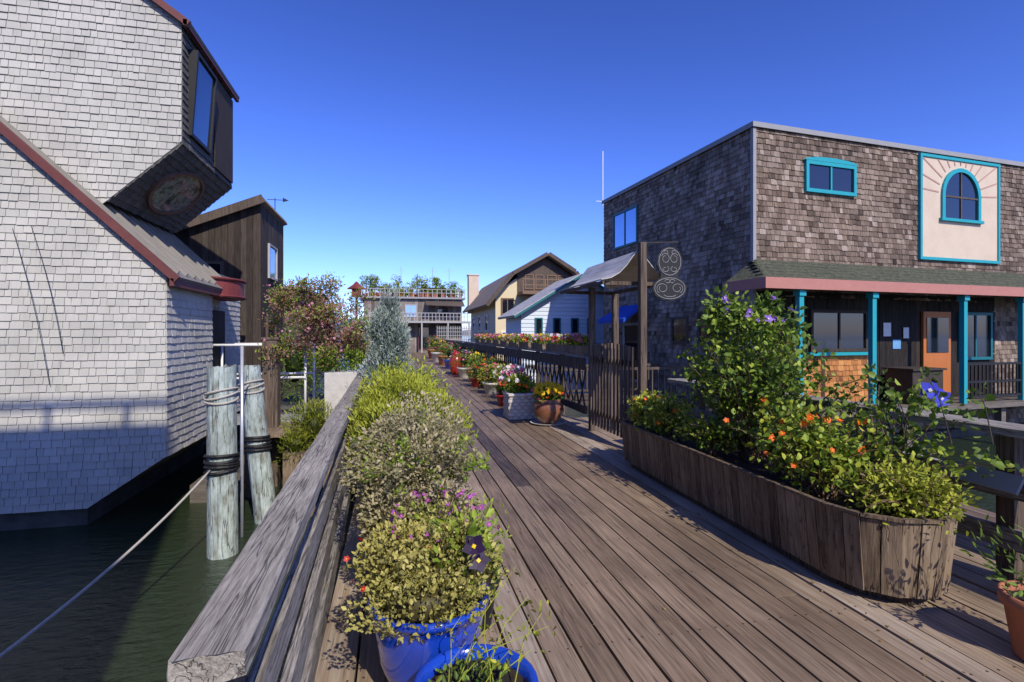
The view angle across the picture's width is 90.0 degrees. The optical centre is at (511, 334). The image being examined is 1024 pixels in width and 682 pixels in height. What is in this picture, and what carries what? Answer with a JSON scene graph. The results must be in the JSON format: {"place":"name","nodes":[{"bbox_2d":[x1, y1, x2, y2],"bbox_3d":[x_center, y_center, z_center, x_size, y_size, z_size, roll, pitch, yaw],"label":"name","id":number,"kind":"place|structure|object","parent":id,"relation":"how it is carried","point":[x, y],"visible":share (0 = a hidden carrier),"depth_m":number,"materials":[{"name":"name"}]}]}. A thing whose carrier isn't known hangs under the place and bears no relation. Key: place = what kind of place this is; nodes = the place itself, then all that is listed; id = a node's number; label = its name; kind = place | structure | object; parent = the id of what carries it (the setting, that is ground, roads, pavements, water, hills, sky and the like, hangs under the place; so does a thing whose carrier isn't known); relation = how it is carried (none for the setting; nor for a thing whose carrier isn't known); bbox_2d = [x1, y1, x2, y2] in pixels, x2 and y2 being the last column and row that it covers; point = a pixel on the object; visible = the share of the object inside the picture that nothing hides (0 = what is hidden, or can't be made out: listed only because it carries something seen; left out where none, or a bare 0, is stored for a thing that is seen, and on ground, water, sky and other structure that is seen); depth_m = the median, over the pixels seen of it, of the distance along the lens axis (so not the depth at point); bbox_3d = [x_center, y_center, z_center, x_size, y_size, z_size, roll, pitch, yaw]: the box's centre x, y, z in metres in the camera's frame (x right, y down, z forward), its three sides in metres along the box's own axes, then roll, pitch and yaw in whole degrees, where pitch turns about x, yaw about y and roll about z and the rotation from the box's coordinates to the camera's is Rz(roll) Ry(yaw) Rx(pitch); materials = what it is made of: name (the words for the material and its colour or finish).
{"place":"outdoors","nodes":[
{"label":"outdoors","id":0,"kind":"place"},
{"bbox_2d":[330,318,470,335],"bbox_3d":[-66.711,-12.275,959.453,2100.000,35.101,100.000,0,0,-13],"label":"hills","id":1,"kind":"structure","parent":0,"point":[361,321],"depth_m":936.26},
{"bbox_2d":[0,336,995,681],"bbox_3d":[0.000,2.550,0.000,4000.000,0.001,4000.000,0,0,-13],"label":"water","id":2,"kind":"structure","parent":0,"point":[134,612],"depth_m":5.28,"materials":[{"name":"green liquid"}]},
{"bbox_2d":[0,0,246,530],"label":"shingled house","id":3,"kind":"structure","parent":2,"relation":"on","point":[119,309],"depth_m":6.87,"materials":[{"name":"white"}]},
{"bbox_2d":[146,171,204,214],"bbox_3d":[-5.294,-2.221,8.089,0.669,0.631,1.320,0,0,-13],"label":"window","id":4,"kind":"structure","parent":3,"relation":"in","point":[177,192],"depth_m":8.03,"materials":[{"name":"glass"}]},
{"bbox_2d":[188,49,217,154],"bbox_3d":[-4.740,-3.497,7.806,0.206,1.245,0.840,0,0,-13],"label":"window","id":5,"kind":"structure","parent":3,"relation":"in","point":[202,87],"depth_m":7.73,"materials":[{"name":"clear glass"}]},
{"bbox_2d":[212,310,224,366],"bbox_3d":[-5.568,0.550,9.648,0.028,2.000,0.900,0,0,-13],"label":"door","id":6,"kind":"structure","parent":3,"relation":"in","point":[218,319],"depth_m":9.71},
{"bbox_2d":[190,448,239,502],"bbox_3d":[-4.833,2.455,9.083,0.650,0.389,2.670,0,0,-13],"label":"dock float","id":7,"kind":"object","parent":2,"relation":"on","point":[198,493],"visible":0.09,"depth_m":7.75,"materials":[{"name":"brown wood"}]},
{"bbox_2d":[203,364,240,559],"bbox_3d":[-3.357,1.951,5.928,0.379,3.198,0.378,0,0,-13],"label":"piling","id":8,"kind":"object","parent":2,"relation":"in","point":[221,461],"visible":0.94,"depth_m":5.80,"materials":[{"name":"grey wood"}]},
{"bbox_2d":[0,470,210,657],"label":"mooring rope","id":9,"kind":"object","parent":8,"relation":"attached to","point":[28,634],"visible":1,"depth_m":3.98,"materials":[{"name":"fabric"}]},
{"bbox_2d":[170,194,287,437],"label":"board house","id":10,"kind":"structure","parent":2,"relation":"on","point":[242,240],"depth_m":12.46,"materials":[{"name":"wood"}]},
{"bbox_2d":[204,261,223,274],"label":"window","id":11,"kind":"structure","parent":10,"relation":"in","point":[218,266],"depth_m":12.28,"materials":[{"name":"black glass"}]},
{"bbox_2d":[266,316,276,336],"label":"window","id":12,"kind":"structure","parent":10,"relation":"in","point":[268,331],"depth_m":13.33,"materials":[{"name":"black glass"}]},
{"bbox_2d":[268,243,277,281],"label":"window","id":13,"kind":"structure","parent":10,"relation":"in","point":[272,251],"depth_m":13.66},
{"bbox_2d":[240,346,243,536],"bbox_3d":[-3.402,1.600,6.452,0.038,2.900,0.040,0,0,-13],"label":"mooring pole","id":14,"kind":"object","parent":2,"relation":"in","point":[242,441],"visible":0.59,"depth_m":6.44,"materials":[{"name":"metal"}]},
{"bbox_2d":[237,364,275,523],"bbox_3d":[-3.418,1.980,6.995,0.612,3.139,0.357,0,0,-13],"label":"piling","id":15,"kind":"object","parent":2,"relation":"in","point":[257,444],"visible":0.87,"depth_m":6.87,"materials":[{"name":"grey wood"}]},
{"bbox_2d":[260,337,281,486],"bbox_3d":[-4.059,1.600,8.640,0.280,3.100,0.300,0,0,-13],"label":"wooden post","id":16,"kind":"object","parent":2,"relation":"in","point":[271,375],"visible":0.43,"depth_m":8.53,"materials":[{"name":"brown wood"}]},
{"bbox_2d":[244,408,363,497],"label":"landing platform","id":17,"kind":"structure","parent":2,"relation":"in","point":[274,432],"depth_m":8.05,"materials":[{"name":"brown wood"}]},
{"bbox_2d":[213,343,314,424],"bbox_3d":[-4.612,0.874,9.457,1.750,1.412,1.044,0,0,-13],"label":"gangway","id":18,"kind":"object","parent":17,"relation":"on","point":[305,372],"visible":0.27,"depth_m":9.16,"materials":[{"name":"grey paint"}]},
{"bbox_2d":[273,398,340,516],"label":"shrub","id":19,"kind":"object","parent":17,"relation":"on","point":[312,422],"visible":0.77,"depth_m":7.23,"materials":[{"name":"green plant"}]},
{"bbox_2d":[255,271,376,423],"bbox_3d":[-3.381,0.201,8.963,2.156,2.697,1.495,0,0,-13],"label":"flowering tree","id":20,"kind":"object","parent":17,"relation":"on","point":[335,382],"visible":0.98,"depth_m":8.75,"materials":[{"name":"green plant"}]},
{"bbox_2d":[283,286,328,380],"bbox_3d":[-16.127,0.075,32.205,7.600,5.350,10.600,0,0,-13],"label":"flowering tree","id":21,"kind":"object","parent":2,"relation":"on","point":[291,328],"visible":0.02,"depth_m":28.07,"materials":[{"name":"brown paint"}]},
{"bbox_2d":[280,282,371,439],"bbox_3d":[-4.910,0.602,13.721,2.380,4.097,3.055,0,0,-13],"label":"hedge","id":22,"kind":"object","parent":2,"relation":"on","point":[295,363],"visible":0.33,"depth_m":12.88,"materials":[{"name":"plant"}]},
{"bbox_2d":[347,282,365,369],"bbox_3d":[-3.639,0.660,11.989,0.297,3.780,0.297,0,0,32],"label":"birdhouse","id":23,"kind":"object","parent":2,"relation":"on","point":[355,286],"visible":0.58,"depth_m":11.95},
{"bbox_2d":[463,252,579,364],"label":"yellow house","id":24,"kind":"structure","parent":2,"relation":"on","point":[488,305],"depth_m":28.01,"materials":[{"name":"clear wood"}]},
{"bbox_2d":[478,316,481,331],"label":"window","id":25,"kind":"structure","parent":24,"relation":"in","point":[479,317],"depth_m":32.07,"materials":[{"name":"glass"}]},
{"bbox_2d":[485,314,488,331],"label":"window","id":26,"kind":"structure","parent":24,"relation":"in","point":[487,315],"depth_m":29.47,"materials":[{"name":"glass"}]},
{"bbox_2d":[501,298,513,314],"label":"window","id":27,"kind":"structure","parent":24,"relation":"in","point":[507,304],"depth_m":27.59,"materials":[{"name":"brown glass"}]},
{"bbox_2d":[498,273,603,393],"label":"white house","id":28,"kind":"structure","parent":2,"relation":"on","point":[549,309],"depth_m":20.51,"materials":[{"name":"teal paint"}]},
{"bbox_2d":[535,318,542,333],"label":"window","id":29,"kind":"structure","parent":28,"relation":"in","point":[538,321],"depth_m":20.21,"materials":[{"name":"teal paint"}]},
{"bbox_2d":[553,318,560,333],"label":"window","id":30,"kind":"structure","parent":28,"relation":"in","point":[556,321],"depth_m":20.38,"materials":[{"name":"glass"}]},
{"bbox_2d":[571,318,578,333],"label":"window","id":31,"kind":"structure","parent":28,"relation":"in","point":[574,321],"depth_m":20.55,"materials":[{"name":"glass"}]},
{"bbox_2d":[314,352,1023,681],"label":"boardwalk","id":32,"kind":"structure","parent":2,"relation":"in","point":[612,558],"depth_m":3.01,"materials":[{"name":"brown wood"}]},
{"bbox_2d":[167,370,366,681],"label":"railing","id":33,"kind":"object","parent":32,"relation":"on","point":[221,640],"visible":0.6,"depth_m":1.60,"materials":[{"name":"grey wood"}]},
{"bbox_2d":[344,283,429,400],"bbox_3d":[-1.665,0.421,7.048,1.250,2.258,0.960,0,0,-13],"label":"silver shrub","id":34,"kind":"object","parent":32,"relation":"on","point":[388,338],"visible":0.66,"depth_m":6.88,"materials":[{"name":"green plant"}]},
{"bbox_2d":[359,355,451,400],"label":"potted plant","id":35,"kind":"object","parent":32,"relation":"on","point":[425,373],"visible":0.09,"depth_m":5.38,"materials":[{"name":"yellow plant"}]},
{"bbox_2d":[338,359,473,510],"bbox_3d":[-0.877,0.875,4.365,1.144,1.351,1.562,0,0,-13],"label":"potted plant","id":36,"kind":"object","parent":32,"relation":"on","point":[370,410],"visible":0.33,"depth_m":4.20,"materials":[{"name":"green plant"}]},
{"bbox_2d":[337,390,490,555],"bbox_3d":[-0.602,0.950,3.189,0.880,1.199,1.287,0,0,-13],"label":"potted plant","id":37,"kind":"object","parent":32,"relation":"on","point":[419,457],"visible":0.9,"depth_m":2.92,"materials":[{"name":"green plant"}]},
{"bbox_2d":[360,288,470,361],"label":"rooftop garden house","id":38,"kind":"structure","parent":32,"relation":"on","point":[428,316],"depth_m":44.29,"materials":[{"name":"grey paint"}]},
{"bbox_2d":[358,274,372,295],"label":"rooftop tree","id":39,"kind":"object","parent":38,"relation":"on","point":[363,282],"visible":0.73,"depth_m":44.87,"materials":[{"name":"green plant"}]},
{"bbox_2d":[369,274,378,295],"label":"rooftop tree","id":40,"kind":"object","parent":38,"relation":"on","point":[375,278],"visible":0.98,"depth_m":43.83,"materials":[{"name":"green plant"}]},
{"bbox_2d":[371,278,388,295],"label":"rooftop shrub","id":41,"kind":"object","parent":38,"relation":"on","point":[379,290],"visible":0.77,"depth_m":44.01,"materials":[{"name":"green plant"}]},
{"bbox_2d":[405,304,416,315],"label":"window","id":42,"kind":"structure","parent":38,"relation":"in","point":[408,308],"depth_m":44.15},
{"bbox_2d":[405,281,417,296],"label":"rooftop shrub","id":43,"kind":"object","parent":38,"relation":"on","point":[410,289],"visible":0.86,"depth_m":44.76,"materials":[{"name":"green plant"}]},
{"bbox_2d":[414,278,425,296],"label":"rooftop tree","id":44,"kind":"object","parent":38,"relation":"on","point":[421,288],"visible":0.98,"depth_m":44.58,"materials":[{"name":"green plant"}]},
{"bbox_2d":[418,327,429,349],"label":"window","id":45,"kind":"structure","parent":38,"relation":"in","point":[426,330],"depth_m":44.40,"materials":[{"name":"glass"}]},
{"bbox_2d":[420,276,431,296],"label":"rooftop tree","id":46,"kind":"object","parent":38,"relation":"on","point":[426,286],"visible":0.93,"depth_m":45.03,"materials":[{"name":"green plant"}]},
{"bbox_2d":[437,308,447,317],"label":"window","id":47,"kind":"structure","parent":38,"relation":"in","point":[439,310],"depth_m":44.72,"materials":[{"name":"grey glass"}]},
{"bbox_2d":[338,485,508,681],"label":"potted plant","id":48,"kind":"object","parent":32,"relation":"on","point":[424,582],"visible":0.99,"depth_m":2.10,"materials":[{"name":"green plant"}]},
{"bbox_2d":[424,335,442,358],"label":"potted plant","id":49,"kind":"object","parent":32,"relation":"on","point":[431,350],"visible":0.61,"depth_m":32.48,"materials":[{"name":"green plant"}]},
{"bbox_2d":[428,337,445,361],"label":"potted plant","id":50,"kind":"object","parent":32,"relation":"on","point":[434,355],"visible":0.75,"depth_m":28.56,"materials":[{"name":"yellow plant"}]},
{"bbox_2d":[435,341,455,364],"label":"potted plant","id":51,"kind":"object","parent":32,"relation":"on","point":[441,361],"visible":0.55,"depth_m":25.68,"materials":[{"name":"green plant"}]},
{"bbox_2d":[384,494,511,631],"bbox_3d":[-0.324,1.205,2.745,0.718,0.691,0.499,0,0,-13],"label":"potted plant","id":52,"kind":"object","parent":32,"relation":"on","point":[487,619],"visible":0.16,"depth_m":2.71,"materials":[{"name":"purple plant"}]},
{"bbox_2d":[438,343,462,368],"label":"potted plant","id":53,"kind":"object","parent":32,"relation":"on","point":[448,353],"visible":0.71,"depth_m":22.80,"materials":[{"name":"green plant"}]},
{"bbox_2d":[438,326,470,351],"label":"lattice fence","id":54,"kind":"object","parent":32,"relation":"on","point":[457,335],"visible":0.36,"depth_m":41.03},
{"bbox_2d":[449,351,461,374],"bbox_3d":[-2.151,1.090,19.617,0.520,0.920,0.520,0,0,-13],"label":"fire hydrant","id":55,"kind":"object","parent":32,"relation":"on","point":[453,370],"visible":0.75,"depth_m":19.44,"materials":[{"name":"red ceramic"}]},
{"bbox_2d":[449,346,481,377],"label":"potted plant","id":56,"kind":"object","parent":32,"relation":"on","point":[463,360],"visible":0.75,"depth_m":18.23,"materials":[{"name":"green plant"}]},
{"bbox_2d":[463,359,487,386],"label":"potted plant","id":57,"kind":"object","parent":32,"relation":"on","point":[474,380],"visible":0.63,"depth_m":15.03,"materials":[{"name":"green plant"}]},
{"bbox_2d":[465,352,489,381],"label":"potted plant","id":58,"kind":"object","parent":32,"relation":"on","point":[475,358],"visible":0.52,"depth_m":16.54,"materials":[{"name":"green plant"}]},
{"bbox_2d":[413,548,555,681],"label":"potted plant","id":59,"kind":"object","parent":32,"relation":"on","point":[478,662],"visible":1,"depth_m":1.89,"materials":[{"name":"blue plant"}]},
{"bbox_2d":[476,362,502,394],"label":"potted plant","id":60,"kind":"object","parent":32,"relation":"on","point":[489,387],"visible":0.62,"depth_m":13.18,"materials":[{"name":"green plant"}]},
{"bbox_2d":[471,356,510,385],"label":"potted plant","id":61,"kind":"object","parent":32,"relation":"on","point":[494,359],"visible":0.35,"depth_m":14.38,"materials":[{"name":"green plant"}]},
{"bbox_2d":[495,376,508,405],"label":"potted plant","id":62,"kind":"object","parent":32,"relation":"on","point":[500,388],"visible":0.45,"depth_m":11.04,"materials":[{"name":"green plant"}]},
{"bbox_2d":[432,338,587,414],"bbox_3d":[-2.677,1.087,25.473,0.200,1.525,35.150,0,0,-13],"label":"railing","id":63,"kind":"object","parent":32,"relation":"on","point":[562,360],"visible":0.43,"depth_m":10.66,"materials":[{"name":"brown wood"}]},
{"bbox_2d":[480,333,490,343],"bbox_3d":[-0.902,0.135,17.723,0.374,0.377,1.126,0,0,-13],"label":"flower box","id":64,"kind":"object","parent":63,"relation":"on","point":[483,338],"visible":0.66,"depth_m":17.56,"materials":[{"name":"brown wood"}]},
{"bbox_2d":[485,333,495,343],"bbox_3d":[-0.648,0.139,16.651,0.376,0.370,1.070,0,0,-13],"label":"flower box","id":65,"kind":"object","parent":63,"relation":"on","point":[489,339],"visible":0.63,"depth_m":16.49,"materials":[{"name":"brown wood"}]},
{"bbox_2d":[492,333,500,344],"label":"flower box","id":66,"kind":"object","parent":63,"relation":"on","point":[496,340],"visible":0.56,"depth_m":15.38,"materials":[{"name":"brown wood"}]},
{"bbox_2d":[497,333,509,345],"bbox_3d":[-0.172,0.147,14.505,0.384,0.354,1.186,0,0,-13],"label":"flower box","id":67,"kind":"object","parent":63,"relation":"on","point":[503,340],"visible":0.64,"depth_m":14.27,"materials":[{"name":"brown wood"}]},
{"bbox_2d":[506,333,526,346],"bbox_3d":[0.137,0.141,13.305,0.444,0.366,1.088,0,0,-13],"label":"flower box","id":68,"kind":"object","parent":63,"relation":"on","point":[513,339],"visible":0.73,"depth_m":13.17,"materials":[{"name":"brown wood"}]},
{"bbox_2d":[517,333,537,347],"bbox_3d":[0.363,0.146,12.211,0.432,0.356,1.184,0,0,-13],"label":"flower box","id":69,"kind":"object","parent":63,"relation":"on","point":[525,338],"visible":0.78,"depth_m":12.06,"materials":[{"name":"brown wood"}]},
{"bbox_2d":[531,333,548,349],"bbox_3d":[0.644,0.148,10.992,0.387,0.353,1.179,0,0,-13],"label":"flower box","id":70,"kind":"object","parent":63,"relation":"on","point":[540,343],"visible":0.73,"depth_m":10.89,"materials":[{"name":"brown wood"}]},
{"bbox_2d":[543,333,569,351],"bbox_3d":[0.897,0.146,9.934,0.385,0.357,1.013,0,0,-13],"label":"flower box","id":71,"kind":"object","parent":63,"relation":"on","point":[555,340],"visible":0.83,"depth_m":9.77,"materials":[{"name":"brown wood"}]},
{"bbox_2d":[560,332,587,353],"bbox_3d":[1.149,0.142,8.823,0.394,0.363,1.040,0,0,-13],"label":"flower box","id":72,"kind":"object","parent":63,"relation":"on","point":[578,342],"visible":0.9,"depth_m":8.67,"materials":[{"name":"brown wood"}]},
{"bbox_2d":[490,363,532,392],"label":"potted plant","id":73,"kind":"object","parent":32,"relation":"on","point":[499,369],"visible":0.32,"depth_m":12.15,"materials":[{"name":"green plant"}]},
{"bbox_2d":[497,364,536,419],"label":"potted plant","id":74,"kind":"object","parent":32,"relation":"on","point":[518,404],"visible":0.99,"depth_m":9.31,"materials":[{"name":"grey plant"}]},
{"bbox_2d":[524,380,569,425],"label":"potted plant","id":75,"kind":"object","parent":32,"relation":"on","point":[548,408],"visible":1,"depth_m":8.70,"materials":[{"name":"orange plant"}]},
{"bbox_2d":[527,363,688,404],"bbox_3d":[2.303,1.220,12.766,3.810,0.860,1.450,0,0,-13],"label":"picket railing","id":76,"kind":"object","parent":32,"relation":"on","point":[653,369],"visible":0.23,"depth_m":12.42,"materials":[{"name":"wood"}]},
{"bbox_2d":[559,241,677,430],"bbox_3d":[1.475,0.315,7.509,1.041,3.070,1.865,0,0,-13],"label":"entry arbor","id":77,"kind":"object","parent":32,"relation":"on","point":[635,268],"visible":0.65,"depth_m":7.25,"materials":[{"name":"brown wood"}]},
{"bbox_2d":[592,343,637,437],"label":"garden gate","id":78,"kind":"structure","parent":77,"relation":"attached to","point":[614,360],"depth_m":7.40,"materials":[{"name":"brown wood"}]},
{"bbox_2d":[652,243,686,300],"bbox_3d":[2.067,-0.823,6.725,0.470,0.773,0.038,0,0,-5],"label":"carved sign","id":79,"kind":"object","parent":77,"relation":"attached to","point":[669,285],"visible":1,"depth_m":6.71,"materials":[{"name":"grey"}]},
{"bbox_2d":[480,421,964,675],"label":"fallen leaves","id":80,"kind":"object","parent":32,"relation":"on","point":[664,608],"visible":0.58,"depth_m":2.88,"materials":[{"name":"brown plant"}]},
{"bbox_2d":[620,418,961,605],"bbox_3d":[1.968,1.290,4.562,0.775,0.521,3.584,0,0,-13],"label":"planter","id":81,"kind":"object","parent":32,"relation":"on","point":[907,561],"visible":0.77,"depth_m":3.32,"materials":[{"name":"brown wood"}]},
{"bbox_2d":[625,388,677,431],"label":"shrub","id":82,"kind":"object","parent":81,"relation":"on","point":[637,410],"visible":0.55,"depth_m":5.84,"materials":[{"name":"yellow plant"}]},
{"bbox_2d":[633,389,715,441],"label":"shrub","id":83,"kind":"object","parent":81,"relation":"on","point":[668,416],"visible":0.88,"depth_m":5.29,"materials":[{"name":"green plant"}]},
{"bbox_2d":[666,410,748,455],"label":"shrub","id":84,"kind":"object","parent":81,"relation":"on","point":[705,433],"visible":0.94,"depth_m":4.65,"materials":[{"name":"green plant"}]},
{"bbox_2d":[672,283,836,462],"bbox_3d":[2.127,0.329,4.556,1.203,1.567,1.446,0,0,-13],"label":"vine","id":85,"kind":"object","parent":81,"relation":"in","point":[743,386],"visible":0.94,"depth_m":4.39,"materials":[{"name":"green plant"}]},
{"bbox_2d":[716,397,840,477],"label":"shrub","id":86,"kind":"object","parent":81,"relation":"in","point":[766,424],"visible":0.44,"depth_m":4.00,"materials":[{"name":"green plant"}]},
{"bbox_2d":[749,397,903,499],"bbox_3d":[2.128,0.804,3.539,0.781,0.715,0.910,0,0,-13],"label":"shrub","id":87,"kind":"object","parent":81,"relation":"in","point":[839,464],"visible":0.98,"depth_m":3.46,"materials":[{"name":"green plant"}]},
{"bbox_2d":[789,363,1023,492],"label":"shrub","id":88,"kind":"object","parent":81,"relation":"in","point":[933,391],"visible":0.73,"depth_m":3.40,"materials":[{"name":"green plant"}]},
{"bbox_2d":[835,451,981,535],"bbox_3d":[2.369,1.014,3.107,0.719,0.586,0.746,0,0,39],"label":"shrub","id":89,"kind":"object","parent":81,"relation":"in","point":[903,492],"visible":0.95,"depth_m":3.00,"materials":[{"name":"green plant"}]},
{"bbox_2d":[667,378,1023,580],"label":"railing","id":90,"kind":"object","parent":32,"relation":"on","point":[1010,447],"visible":0.16,"depth_m":3.23,"materials":[{"name":"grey wood"}]},
{"bbox_2d":[938,458,1023,495],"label":"railing board","id":91,"kind":"object","parent":90,"relation":"attached to","point":[1005,482],"visible":0.67,"depth_m":3.15,"materials":[{"name":"grey paint"}]},
{"bbox_2d":[959,514,1023,660],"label":"potted plant","id":92,"kind":"object","parent":32,"relation":"on","point":[1010,594],"visible":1,"depth_m":2.47,"materials":[{"name":"green plant"}]},
{"bbox_2d":[597,121,1023,446],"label":"shingled building","id":93,"kind":"structure","parent":2,"relation":"on","point":[903,263],"depth_m":12.17,"materials":[{"name":"brown"}]},
{"bbox_2d":[597,151,602,205],"bbox_3d":[3.053,-5.400,17.735,0.300,1.900,0.030,0,0,-13],"label":"antenna","id":94,"kind":"object","parent":93,"relation":"on","point":[602,179],"visible":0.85,"depth_m":17.75,"materials":[{"name":"white paint"}]},
{"bbox_2d":[612,204,638,249],"bbox_3d":[3.552,-3.325,16.096,0.060,1.150,1.500,0,0,-17],"label":"window","id":95,"kind":"structure","parent":93,"relation":"in","point":[625,229],"depth_m":16.06,"materials":[{"name":"glass"}]},
{"bbox_2d":[623,322,637,381],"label":"window","id":96,"kind":"structure","parent":93,"relation":"in","point":[630,330],"depth_m":15.72,"materials":[{"name":"glass"}]},
{"bbox_2d":[671,317,688,343],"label":"window","id":97,"kind":"structure","parent":93,"relation":"in","point":[679,325],"depth_m":13.40,"materials":[{"name":"black glass"}]},
{"bbox_2d":[697,311,723,344],"bbox_3d":[4.752,-0.150,12.281,0.060,0.800,0.900,0,0,-17],"label":"window","id":98,"kind":"structure","parent":93,"relation":"in","point":[699,314],"depth_m":12.55,"materials":[{"name":"black glass"}]},
{"bbox_2d":[804,159,856,196],"bbox_3d":[7.221,-3.520,11.600,1.480,0.700,0.080,0,0,-17],"label":"window","id":99,"kind":"structure","parent":93,"relation":"in","point":[820,177],"depth_m":11.58,"materials":[{"name":"teal paint"}]},
{"bbox_2d":[806,309,867,355],"bbox_3d":[7.455,-0.035,11.622,1.900,1.030,0.140,0,0,-17],"label":"window","id":100,"kind":"structure","parent":93,"relation":"in","point":[844,332],"depth_m":11.64,"materials":[{"name":"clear glass"}]},
{"bbox_2d":[921,311,950,396],"bbox_3d":[10.429,0.500,12.581,0.950,2.100,0.075,0,0,-17],"label":"door","id":101,"kind":"structure","parent":93,"relation":"in","point":[935,326],"depth_m":12.55,"materials":[{"name":"orange wood"}]},
{"bbox_2d":[939,168,983,224],"bbox_3d":[11.270,-3.475,12.825,1.520,1.350,0.085,0,0,-17],"label":"window","id":102,"kind":"structure","parent":93,"relation":"in","point":[960,189],"depth_m":12.84,"materials":[{"name":"teal paint"}]},
{"bbox_2d":[957,312,992,359],"bbox_3d":[11.785,0.050,13.021,1.200,1.200,0.070,0,0,-17],"label":"window","id":103,"kind":"structure","parent":93,"relation":"in","point":[980,325],"depth_m":13.06,"materials":[{"name":"teal paint"}]},
{"bbox_2d":[852,471,995,560],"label":"side deck","id":104,"kind":"structure","parent":2,"relation":"in","point":[962,541],"depth_m":3.98,"materials":[{"name":"brown wood"}]},
{"bbox_2d":[163,0,1023,330],"label":"sky","id":105,"kind":"structure","parent":0,"point":[405,138],"materials":[{"name":"blue"}]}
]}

